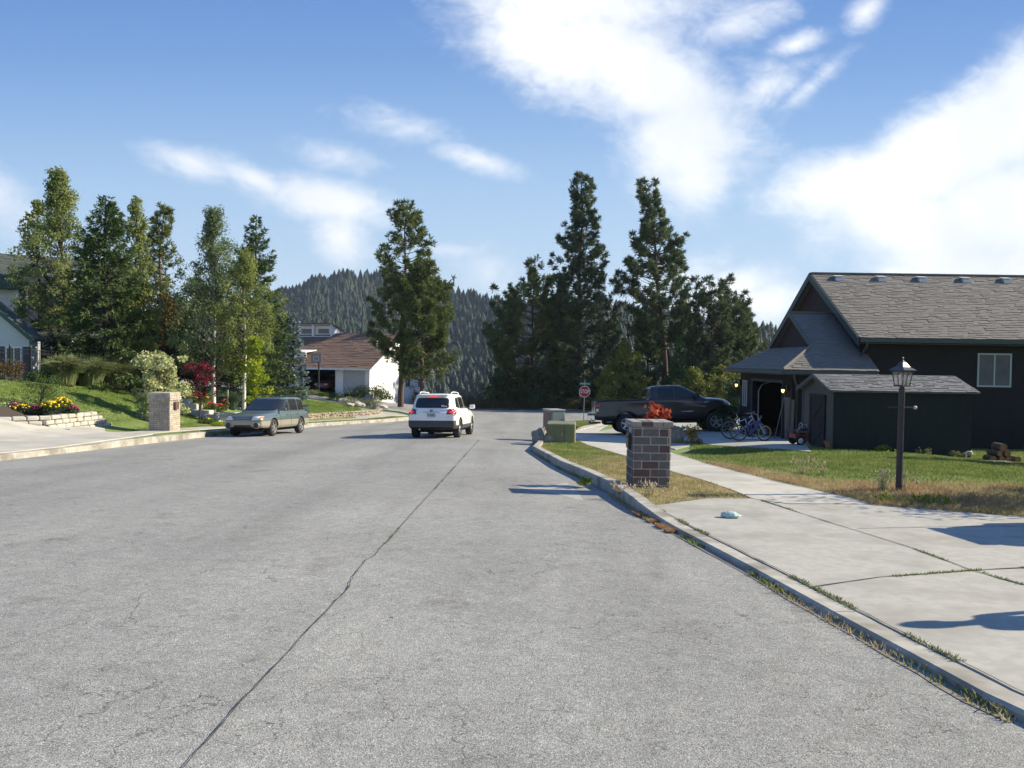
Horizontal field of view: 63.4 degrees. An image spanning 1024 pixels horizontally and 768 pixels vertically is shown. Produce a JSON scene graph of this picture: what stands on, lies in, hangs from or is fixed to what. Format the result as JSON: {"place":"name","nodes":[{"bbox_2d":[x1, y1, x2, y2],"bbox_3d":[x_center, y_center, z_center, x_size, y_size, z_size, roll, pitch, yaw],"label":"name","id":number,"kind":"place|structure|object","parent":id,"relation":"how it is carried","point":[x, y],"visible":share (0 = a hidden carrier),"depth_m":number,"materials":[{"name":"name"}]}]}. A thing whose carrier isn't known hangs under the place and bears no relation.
{"place":"outdoors","nodes":[
{"label":"outdoors","id":0,"kind":"place"},
{"bbox_2d":[37,352,94,385],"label":"ornamental grass","id":1,"kind":"object","parent":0,"point":[68,368],"depth_m":37.37,"materials":[{"name":"green plant"}]},
{"bbox_2d":[0,419,152,452],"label":"driveway","id":2,"kind":"structure","parent":0,"point":[15,436],"depth_m":27.26,"materials":[{"name":"concrete"}]},
{"bbox_2d":[103,356,138,388],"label":"bush","id":3,"kind":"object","parent":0,"point":[127,365],"depth_m":40.27,"materials":[{"name":"green plant"}]},
{"bbox_2d":[0,380,408,446],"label":"lawn","id":4,"kind":"structure","parent":0,"point":[220,390],"depth_m":36.77,"materials":[{"name":"green plant"}]},
{"bbox_2d":[0,358,26,380],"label":"shrub","id":5,"kind":"object","parent":4,"relation":"on","point":[9,368],"visible":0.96,"depth_m":35.50,"materials":[{"name":"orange plant"}]},
{"bbox_2d":[0,344,74,380],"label":"iron fence","id":6,"kind":"object","parent":4,"relation":"on","point":[10,352],"visible":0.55,"depth_m":37.95,"materials":[{"name":"black paint"}]},
{"bbox_2d":[7,199,69,378],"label":"poplar tree","id":7,"kind":"object","parent":4,"relation":"on","point":[31,223],"visible":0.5,"depth_m":44.52,"materials":[{"name":"green plant"}]},
{"bbox_2d":[0,401,101,416],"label":"flower bed","id":8,"kind":"object","parent":4,"relation":"on","point":[7,411],"visible":0.42,"depth_m":30.47,"materials":[{"name":"brown soil"}]},
{"bbox_2d":[11,373,73,405],"bbox_3d":[-17.975,0.212,32.002,1.904,1.309,1.876,2,2,25],"label":"shrub","id":9,"kind":"object","parent":8,"relation":"on","point":[46,387],"visible":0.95,"depth_m":31.87,"materials":[{"name":"green plant"}]},
{"bbox_2d":[39,400,60,414],"bbox_3d":[-17.236,0.896,30.878,0.781,0.566,0.635,1,2,0],"label":"flower clump","id":10,"kind":"object","parent":8,"relation":"on","point":[52,410],"visible":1,"depth_m":30.80,"materials":[{"name":"yellow plant"}]},
{"bbox_2d":[0,411,111,426],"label":"flower bed wall","id":11,"kind":"structure","parent":4,"relation":"on","point":[88,419],"depth_m":30.61,"materials":[{"name":"beige stone"}]},
{"bbox_2d":[4,165,110,355],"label":"poplar tree","id":12,"kind":"object","parent":4,"relation":"on","point":[59,203],"visible":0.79,"depth_m":43.29,"materials":[{"name":"green plant"}]},
{"bbox_2d":[0,253,142,380],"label":"tree","id":13,"kind":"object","parent":4,"relation":"on","point":[17,331],"depth_m":43.91,"materials":[{"name":"grey"}]},
{"bbox_2d":[5,346,21,379],"bbox_3d":[-23.728,-0.983,39.452,0.780,1.600,0.031,1,2,0],"label":"window","id":14,"kind":"structure","parent":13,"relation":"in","point":[18,355],"depth_m":39.44,"materials":[{"name":"white paint"}]},
{"bbox_2d":[77,354,120,386],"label":"ornamental grass","id":15,"kind":"object","parent":4,"relation":"on","point":[102,367],"depth_m":38.80,"materials":[{"name":"green plant"}]},
{"bbox_2d":[46,194,160,391],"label":"spruce tree","id":16,"kind":"object","parent":4,"relation":"on","point":[84,301],"visible":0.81,"depth_m":40.36,"materials":[{"name":"green plant"}]},
{"bbox_2d":[120,195,158,339],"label":"birch tree","id":17,"kind":"object","parent":4,"relation":"on","point":[137,231],"visible":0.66,"depth_m":45.70,"materials":[{"name":"green plant"}]},
{"bbox_2d":[120,279,164,390],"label":"garden tree","id":18,"kind":"object","parent":4,"relation":"on","point":[147,291],"visible":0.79,"depth_m":41.74,"materials":[{"name":"green plant"}]},
{"bbox_2d":[138,202,182,380],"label":"pine tree","id":19,"kind":"object","parent":4,"relation":"on","point":[159,236],"visible":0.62,"depth_m":57.46,"materials":[{"name":"green plant"}]},
{"bbox_2d":[130,350,194,419],"bbox_3d":[-15.587,0.106,37.117,2.905,3.300,2.511,1,2,0],"label":"shrub","id":20,"kind":"object","parent":4,"relation":"on","point":[165,366],"visible":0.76,"depth_m":36.83,"materials":[{"name":"beige plant"}]},
{"bbox_2d":[147,392,180,430],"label":"brick mailbox pillar","id":21,"kind":"structure","parent":4,"relation":"on","point":[164,411],"depth_m":32.58,"materials":[{"name":"brown brick"}]},
{"bbox_2d":[147,292,189,375],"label":"garden tree","id":22,"kind":"object","parent":4,"relation":"on","point":[170,304],"visible":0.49,"depth_m":48.67,"materials":[{"name":"green plant"}]},
{"bbox_2d":[156,293,207,383],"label":"bush","id":23,"kind":"object","parent":4,"relation":"on","point":[179,373],"visible":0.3,"depth_m":49.74,"materials":[{"name":"green plant"}]},
{"bbox_2d":[174,275,223,385],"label":"bush","id":24,"kind":"object","parent":4,"relation":"on","point":[192,292],"visible":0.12,"depth_m":52.23,"materials":[{"name":"green plant"}]},
{"bbox_2d":[181,360,218,420],"bbox_3d":[-15.165,0.350,39.933,1.638,2.997,1.639,2,2,25],"label":"japanese maple","id":25,"kind":"object","parent":4,"relation":"on","point":[202,379],"visible":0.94,"depth_m":39.92,"materials":[{"name":"red plant"}]},
{"bbox_2d":[151,204,275,411],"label":"birch tree","id":26,"kind":"object","parent":4,"relation":"on","point":[212,232],"visible":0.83,"depth_m":42.98,"materials":[{"name":"green plant"}]},
{"bbox_2d":[196,301,265,390],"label":"bush","id":27,"kind":"object","parent":4,"relation":"on","point":[230,384],"visible":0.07,"depth_m":49.54,"materials":[{"name":"green plant"}]},
{"bbox_2d":[206,247,289,410],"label":"birch tree","id":28,"kind":"object","parent":4,"relation":"on","point":[245,280],"visible":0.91,"depth_m":42.22,"materials":[{"name":"green plant"}]},
{"bbox_2d":[239,335,274,403],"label":"maple tree","id":29,"kind":"object","parent":4,"relation":"on","point":[256,370],"visible":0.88,"depth_m":40.90,"materials":[{"name":"green plant"}]},
{"bbox_2d":[215,214,304,399],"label":"fir tree","id":30,"kind":"object","parent":4,"relation":"on","point":[264,267],"visible":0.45,"depth_m":47.64,"materials":[{"name":"green plant"}]},
{"bbox_2d":[258,311,297,393],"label":"bush","id":31,"kind":"object","parent":4,"relation":"on","point":[284,330],"visible":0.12,"depth_m":51.65,"materials":[{"name":"green plant"}]},
{"bbox_2d":[275,312,311,412],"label":"spruce tree","id":32,"kind":"object","parent":4,"relation":"on","point":[299,361],"visible":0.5,"depth_m":50.88,"materials":[{"name":"green plant"}]},
{"bbox_2d":[301,399,363,412],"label":"grass","id":33,"kind":"structure","parent":4,"relation":"on","point":[324,406],"depth_m":55.72,"materials":[{"name":"green plant"}]},
{"bbox_2d":[308,408,382,419],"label":"stone wall","id":34,"kind":"structure","parent":4,"relation":"on","point":[343,414],"depth_m":52.64,"materials":[{"name":"beige stone"}]},
{"bbox_2d":[340,381,395,399],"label":"shrub","id":35,"kind":"object","parent":4,"relation":"on","point":[362,394],"visible":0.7,"depth_m":72.00,"materials":[{"name":"green plant"}]},
{"bbox_2d":[363,197,450,406],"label":"pine tree","id":36,"kind":"object","parent":4,"relation":"on","point":[413,217],"visible":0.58,"depth_m":65.90,"materials":[{"name":"green plant"}]},
{"bbox_2d":[384,252,459,393],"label":"pine tree","id":37,"kind":"object","parent":4,"relation":"on","point":[438,316],"visible":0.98,"depth_m":63.86,"materials":[{"name":"green plant"}]},
{"bbox_2d":[216,390,241,409],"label":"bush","id":38,"kind":"object","parent":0,"point":[235,398],"visible":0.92,"depth_m":45.28,"materials":[{"name":"green plant"}]},
{"bbox_2d":[131,409,407,433],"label":"pavement","id":39,"kind":"structure","parent":0,"point":[384,414],"depth_m":37.32,"materials":[{"name":"concrete"}]},
{"bbox_2d":[154,282,390,384],"bbox_3d":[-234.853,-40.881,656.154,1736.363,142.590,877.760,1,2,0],"label":"hill","id":40,"kind":"structure","parent":0,"point":[298,298],"depth_m":880.03,"materials":[{"name":"green plant"}]},
{"bbox_2d":[279,280,466,363],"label":"hillside scrub","id":41,"kind":"object","parent":40,"relation":"on","point":[288,308],"visible":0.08,"depth_m":869.33,"materials":[{"name":"green plant"}]},
{"bbox_2d":[168,268,776,410],"bbox_3d":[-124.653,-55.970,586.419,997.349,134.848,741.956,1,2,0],"label":"hillside forest","id":42,"kind":"object","parent":40,"relation":"on","point":[465,375],"visible":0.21,"depth_m":708.99,"materials":[{"name":"green plant"}]},
{"bbox_2d":[411,392,590,408],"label":"grass","id":43,"kind":"structure","parent":0,"point":[567,404],"depth_m":80.31,"materials":[{"name":"green plant"}]},
{"bbox_2d":[0,379,1023,767],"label":"road","id":44,"kind":"structure","parent":0,"point":[484,611],"depth_m":5.72,"materials":[{"name":"grey asphalt"}]},
{"bbox_2d":[0,382,408,460],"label":"kerb","id":45,"kind":"structure","parent":44,"relation":"on","point":[97,446],"depth_m":26.75,"materials":[{"name":"concrete"}]},
{"bbox_2d":[224,394,308,435],"bbox_3d":[-9.899,1.231,33.778,2.090,1.630,4.824,0,-1,8],"label":"parked wagon","id":46,"kind":"object","parent":44,"relation":"on","point":[270,416],"visible":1,"depth_m":32.91,"materials":[{"name":"grey paint"}]},
{"bbox_2d":[182,441,477,767],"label":"seam crack","id":47,"kind":"object","parent":44,"relation":"on","point":[216,729],"visible":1,"depth_m":4.90,"materials":[{"name":"grey asphalt"}]},
{"bbox_2d":[408,391,474,437],"bbox_3d":[-2.729,1.170,33.138,2.280,1.803,4.691,0,-1,7],"label":"white suv","id":48,"kind":"object","parent":44,"relation":"on","point":[431,413],"visible":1,"depth_m":31.02,"materials":[{"name":"white paint"}]},
{"bbox_2d":[515,483,582,499],"bbox_3d":[0.606,1.904,14.771,1.147,0.134,2.904,1,2,0],"label":"silt","id":49,"kind":"object","parent":44,"relation":"on","point":[565,489],"visible":1,"depth_m":14.88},
{"bbox_2d":[628,509,677,532],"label":"gutter weeds","id":50,"kind":"object","parent":44,"relation":"on","point":[660,525],"visible":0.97,"depth_m":10.62,"materials":[{"name":"brown plant"}]},
{"bbox_2d":[672,366,706,396],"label":"garden tree","id":51,"kind":"object","parent":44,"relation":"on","point":[694,377],"visible":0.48,"depth_m":72.73,"materials":[{"name":"green plant"}]},
{"bbox_2d":[695,364,740,404],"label":"garden tree","id":52,"kind":"object","parent":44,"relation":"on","point":[719,374],"visible":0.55,"depth_m":73.57,"materials":[{"name":"green plant"}]},
{"bbox_2d":[720,379,739,417],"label":"bush","id":53,"kind":"object","parent":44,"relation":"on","point":[734,394],"visible":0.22,"depth_m":65.73,"materials":[{"name":"green plant"}]},
{"bbox_2d":[530,449,1012,722],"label":"gutter dirt","id":54,"kind":"structure","parent":44,"relation":"on","point":[949,691],"depth_m":5.29,"materials":[{"name":"grey soil"}]},
{"bbox_2d":[532,451,1017,722],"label":"gutter weeds","id":55,"kind":"object","parent":44,"relation":"on","point":[828,617],"visible":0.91,"depth_m":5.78,"materials":[{"name":"plant"}]},
{"bbox_2d":[532,422,1023,721],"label":"kerb","id":56,"kind":"structure","parent":44,"relation":"on","point":[980,685],"depth_m":6.29,"materials":[{"name":"concrete"}]},
{"bbox_2d":[0,0,1023,328],"label":"sky","id":57,"kind":"structure","parent":0,"point":[790,140],"materials":[{"name":"blue"}]},
{"bbox_2d":[600,419,809,451],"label":"driveway","id":58,"kind":"structure","parent":0,"point":[712,438],"depth_m":27.52,"materials":[{"name":"concrete"}]},
{"bbox_2d":[587,385,733,433],"bbox_3d":[6.217,1.049,35.132,5.960,1.980,2.420,-2,-1,0],"label":"pickup truck","id":59,"kind":"object","parent":58,"relation":"on","point":[684,404],"visible":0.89,"depth_m":34.15,"materials":[{"name":"grey paint"}]},
{"bbox_2d":[721,411,765,438],"bbox_3d":[8.023,1.435,28.632,1.634,0.939,0.613,1,-8,-3],"label":"bicycle","id":60,"kind":"object","parent":58,"relation":"on","point":[740,429],"visible":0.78,"depth_m":28.64,"materials":[{"name":"blue metal"}]},
{"bbox_2d":[730,413,771,440],"bbox_3d":[7.877,1.438,27.346,1.298,0.913,0.550,1,-12,12],"label":"bicycle","id":61,"kind":"object","parent":58,"relation":"on","point":[759,426],"visible":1,"depth_m":27.29,"materials":[{"name":"blue metal"}]},
{"bbox_2d":[785,429,808,444],"bbox_3d":[8.844,1.606,25.137,1.132,0.472,0.564,1,2,-8],"label":"toy wagon","id":62,"kind":"object","parent":58,"relation":"on","point":[797,438],"visible":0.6,"depth_m":24.90,"materials":[{"name":"red metal"}]},
{"bbox_2d":[576,424,869,503],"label":"pavement","id":63,"kind":"structure","parent":0,"point":[755,487],"depth_m":16.09,"materials":[{"name":"concrete"}]},
{"bbox_2d":[549,425,1023,485],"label":"lawn","id":64,"kind":"structure","parent":0,"point":[681,451],"depth_m":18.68,"materials":[{"name":"green plant"}]},
{"bbox_2d":[542,408,565,432],"bbox_3d":[1.599,1.540,31.652,0.620,1.165,0.865,0,2,-20],"label":"utility cabinet","id":65,"kind":"object","parent":64,"relation":"on","point":[553,414],"visible":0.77,"depth_m":31.33,"materials":[{"name":"metal"}]},
{"bbox_2d":[547,421,575,442],"bbox_3d":[1.715,1.750,28.799,1.220,0.888,0.970,1,2,6],"label":"transformer box","id":66,"kind":"object","parent":64,"relation":"on","point":[561,431],"visible":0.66,"depth_m":28.42,"materials":[{"name":"green paint"}]},
{"bbox_2d":[547,425,573,442],"bbox_3d":[1.674,1.729,28.419,0.920,0.650,0.037,1,2,6],"label":"door","id":67,"kind":"structure","parent":66,"relation":"in","point":[556,431],"depth_m":28.41,"materials":[{"name":"green paint"}]},
{"bbox_2d":[541,440,621,468],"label":"grass","id":68,"kind":"structure","parent":64,"relation":"on","point":[571,453],"depth_m":23.58,"materials":[{"name":"plant"}]},
{"bbox_2d":[576,454,748,504],"bbox_3d":[2.565,1.874,17.223,2.054,0.450,10.563,1,2,-4],"label":"dry grass patch","id":69,"kind":"object","parent":64,"relation":"on","point":[677,489],"visible":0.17,"depth_m":14.16,"materials":[{"name":"beige plant"}]},
{"bbox_2d":[625,419,673,488],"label":"brick mailbox pillar","id":70,"kind":"structure","parent":69,"relation":"on","point":[648,443],"depth_m":14.51,"materials":[{"name":"grey"}]},
{"bbox_2d":[643,400,671,430],"bbox_3d":[2.748,1.117,15.772,0.564,1.614,0.748,1,2,21],"label":"young maple","id":71,"kind":"object","parent":69,"relation":"on","point":[656,411],"visible":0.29,"depth_m":15.68,"materials":[{"name":"red plant"}]},
{"bbox_2d":[677,423,702,443],"bbox_3d":[5.923,1.681,27.540,0.889,0.769,0.851,1,2,0],"label":"shrub","id":72,"kind":"object","parent":64,"relation":"on","point":[689,432],"visible":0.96,"depth_m":27.45,"materials":[{"name":"green plant"}]},
{"bbox_2d":[696,399,740,431],"bbox_3d":[8.689,1.334,34.673,2.190,1.448,2.074,2,2,40],"label":"hedge","id":73,"kind":"object","parent":64,"relation":"on","point":[732,417],"visible":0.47,"depth_m":34.13,"materials":[{"name":"green plant"}]},
{"bbox_2d":[723,272,1023,448],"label":"dark house","id":74,"kind":"structure","parent":64,"relation":"on","point":[968,329],"depth_m":29.08,"materials":[{"name":"brown"}]},
{"bbox_2d":[977,353,1011,386],"bbox_3d":[16.573,-0.473,28.456,1.170,1.160,0.031,1,2,0],"label":"window","id":75,"kind":"structure","parent":74,"relation":"in","point":[993,369],"depth_m":28.46,"materials":[{"name":"grey glass"}]},
{"bbox_2d":[796,374,980,457],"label":"garden shed","id":76,"kind":"structure","parent":64,"relation":"on","point":[847,411],"depth_m":23.04,"materials":[{"name":"green"}]},
{"bbox_2d":[808,393,825,447],"bbox_3d":[8.883,1.124,24.187,0.095,1.650,1.200,1,2,0],"label":"door","id":77,"kind":"structure","parent":76,"relation":"in","point":[817,402],"depth_m":24.14,"materials":[{"name":"grey wood"}]},
{"bbox_2d":[888,357,916,492],"bbox_3d":[6.610,0.733,14.053,0.454,2.387,0.318,0,2,-25],"label":"lamp post","id":78,"kind":"object","parent":64,"relation":"on","point":[902,366],"visible":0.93,"depth_m":14.01,"materials":[{"name":"black metal"}]},
{"bbox_2d":[656,498,1023,694],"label":"driveway apron","id":79,"kind":"object","parent":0,"point":[975,619],"visible":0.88,"depth_m":8.19,"materials":[{"name":"concrete"}]},
{"bbox_2d":[657,506,966,661],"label":"weeds","id":80,"kind":"object","parent":79,"relation":"on","point":[849,606],"visible":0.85,"depth_m":6.51,"materials":[{"name":"green plant"}]},
{"bbox_2d":[669,514,1023,691],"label":"joint","id":81,"kind":"object","parent":79,"relation":"on","point":[868,614],"visible":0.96,"depth_m":5.94,"materials":[{"name":"grey"}]},
{"bbox_2d":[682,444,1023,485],"bbox_3d":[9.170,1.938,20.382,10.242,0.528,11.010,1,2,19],"label":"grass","id":82,"kind":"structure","parent":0,"point":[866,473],"depth_m":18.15,"materials":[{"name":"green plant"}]},
{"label":"ground cover","id":83,"kind":"structure","parent":0,"visible":0},
{"bbox_2d":[476,367,530,409],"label":"bush","id":84,"kind":"object","parent":83,"relation":"on","point":[497,379],"visible":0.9,"depth_m":81.36,"materials":[{"name":"green plant"}]},
{"bbox_2d":[487,290,533,402],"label":"pine tree","id":85,"kind":"object","parent":83,"relation":"on","point":[509,315],"visible":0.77,"depth_m":83.15,"materials":[{"name":"green plant"}]},
{"bbox_2d":[480,252,582,397],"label":"pine tree","id":86,"kind":"object","parent":83,"relation":"on","point":[535,288],"visible":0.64,"depth_m":84.35,"materials":[{"name":"green plant"}]},
{"bbox_2d":[512,370,568,409],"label":"bush","id":87,"kind":"object","parent":83,"relation":"on","point":[540,396],"visible":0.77,"depth_m":81.20,"materials":[{"name":"green plant"}]},
{"bbox_2d":[531,171,626,400],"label":"pine tree","id":88,"kind":"object","parent":83,"relation":"on","point":[580,270],"visible":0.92,"depth_m":82.52,"materials":[{"name":"green plant"}]},
{"bbox_2d":[567,372,613,409],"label":"bush","id":89,"kind":"object","parent":83,"relation":"on","point":[592,387],"visible":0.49,"depth_m":79.26,"materials":[{"name":"green plant"}]},
{"bbox_2d":[593,367,624,399],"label":"garden tree","id":90,"kind":"object","parent":83,"relation":"on","point":[607,375],"visible":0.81,"depth_m":75.58,"materials":[{"name":"green plant"}]},
{"bbox_2d":[606,340,652,398],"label":"garden tree","id":91,"kind":"object","parent":83,"relation":"on","point":[627,355],"visible":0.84,"depth_m":76.61,"materials":[{"name":"green plant"}]},
{"bbox_2d":[622,366,661,398],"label":"bush","id":92,"kind":"object","parent":83,"relation":"on","point":[649,374],"visible":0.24,"depth_m":79.41,"materials":[{"name":"green plant"}]},
{"bbox_2d":[606,175,696,384],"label":"pine tree","id":93,"kind":"object","parent":83,"relation":"on","point":[657,303],"visible":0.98,"depth_m":81.71,"materials":[{"name":"green plant"}]},
{"bbox_2d":[664,334,691,389],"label":"fir tree","id":94,"kind":"object","parent":83,"relation":"on","point":[675,371],"visible":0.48,"depth_m":75.86,"materials":[{"name":"green plant"}]},
{"bbox_2d":[661,272,753,400],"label":"pine tree","id":95,"kind":"object","parent":83,"relation":"on","point":[702,298],"visible":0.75,"depth_m":77.64,"materials":[{"name":"green plant"}]},
{"bbox_2d":[701,288,762,393],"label":"pine tree","id":96,"kind":"object","parent":83,"relation":"on","point":[753,341],"visible":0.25,"depth_m":79.68,"materials":[{"name":"green plant"}]},
{"bbox_3d":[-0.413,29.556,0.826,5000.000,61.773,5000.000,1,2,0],"label":"ground","id":97,"kind":"structure","parent":0,"visible":0},
{"bbox_2d":[250,323,432,404],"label":"white house","id":98,"kind":"structure","parent":97,"relation":"on","point":[348,359],"depth_m":75.51,"materials":[{"name":"white paint"}]},
{"bbox_2d":[314,374,334,391],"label":"parked car","id":99,"kind":"object","parent":98,"relation":"in","point":[328,383],"visible":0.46,"depth_m":75.21,"materials":[{"name":"red paint"}]},
{"bbox_2d":[344,370,364,393],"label":"garage door","id":100,"kind":"structure","parent":98,"relation":"in","point":[350,376],"depth_m":72.65,"materials":[{"name":"grey metal"}]},
{"bbox_2d":[534,301,582,399],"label":"pine tree","id":101,"kind":"object","parent":97,"relation":"on","point":[542,348],"visible":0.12,"depth_m":89.73,"materials":[{"name":"green plant"}]},
{"bbox_2d":[589,318,634,398],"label":"pine tree","id":102,"kind":"object","parent":97,"relation":"on","point":[613,330],"visible":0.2,"depth_m":89.15,"materials":[{"name":"green plant"}]},
{"bbox_2d":[621,314,673,395],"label":"pine tree","id":103,"kind":"object","parent":97,"relation":"on","point":[655,358],"visible":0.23,"depth_m":87.88,"materials":[{"name":"green plant"}]},
{"bbox_2d":[662,314,716,392],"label":"pine tree","id":104,"kind":"object","parent":97,"relation":"on","point":[670,357],"visible":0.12,"depth_m":89.27,"materials":[{"name":"green plant"}]},
{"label":"dry grass bank","id":105,"kind":"structure","parent":0,"visible":0},
{"bbox_2d":[701,459,1023,516],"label":"grass","id":106,"kind":"structure","parent":105,"relation":"on","point":[1000,491],"depth_m":13.90,"materials":[{"name":"beige plant"}]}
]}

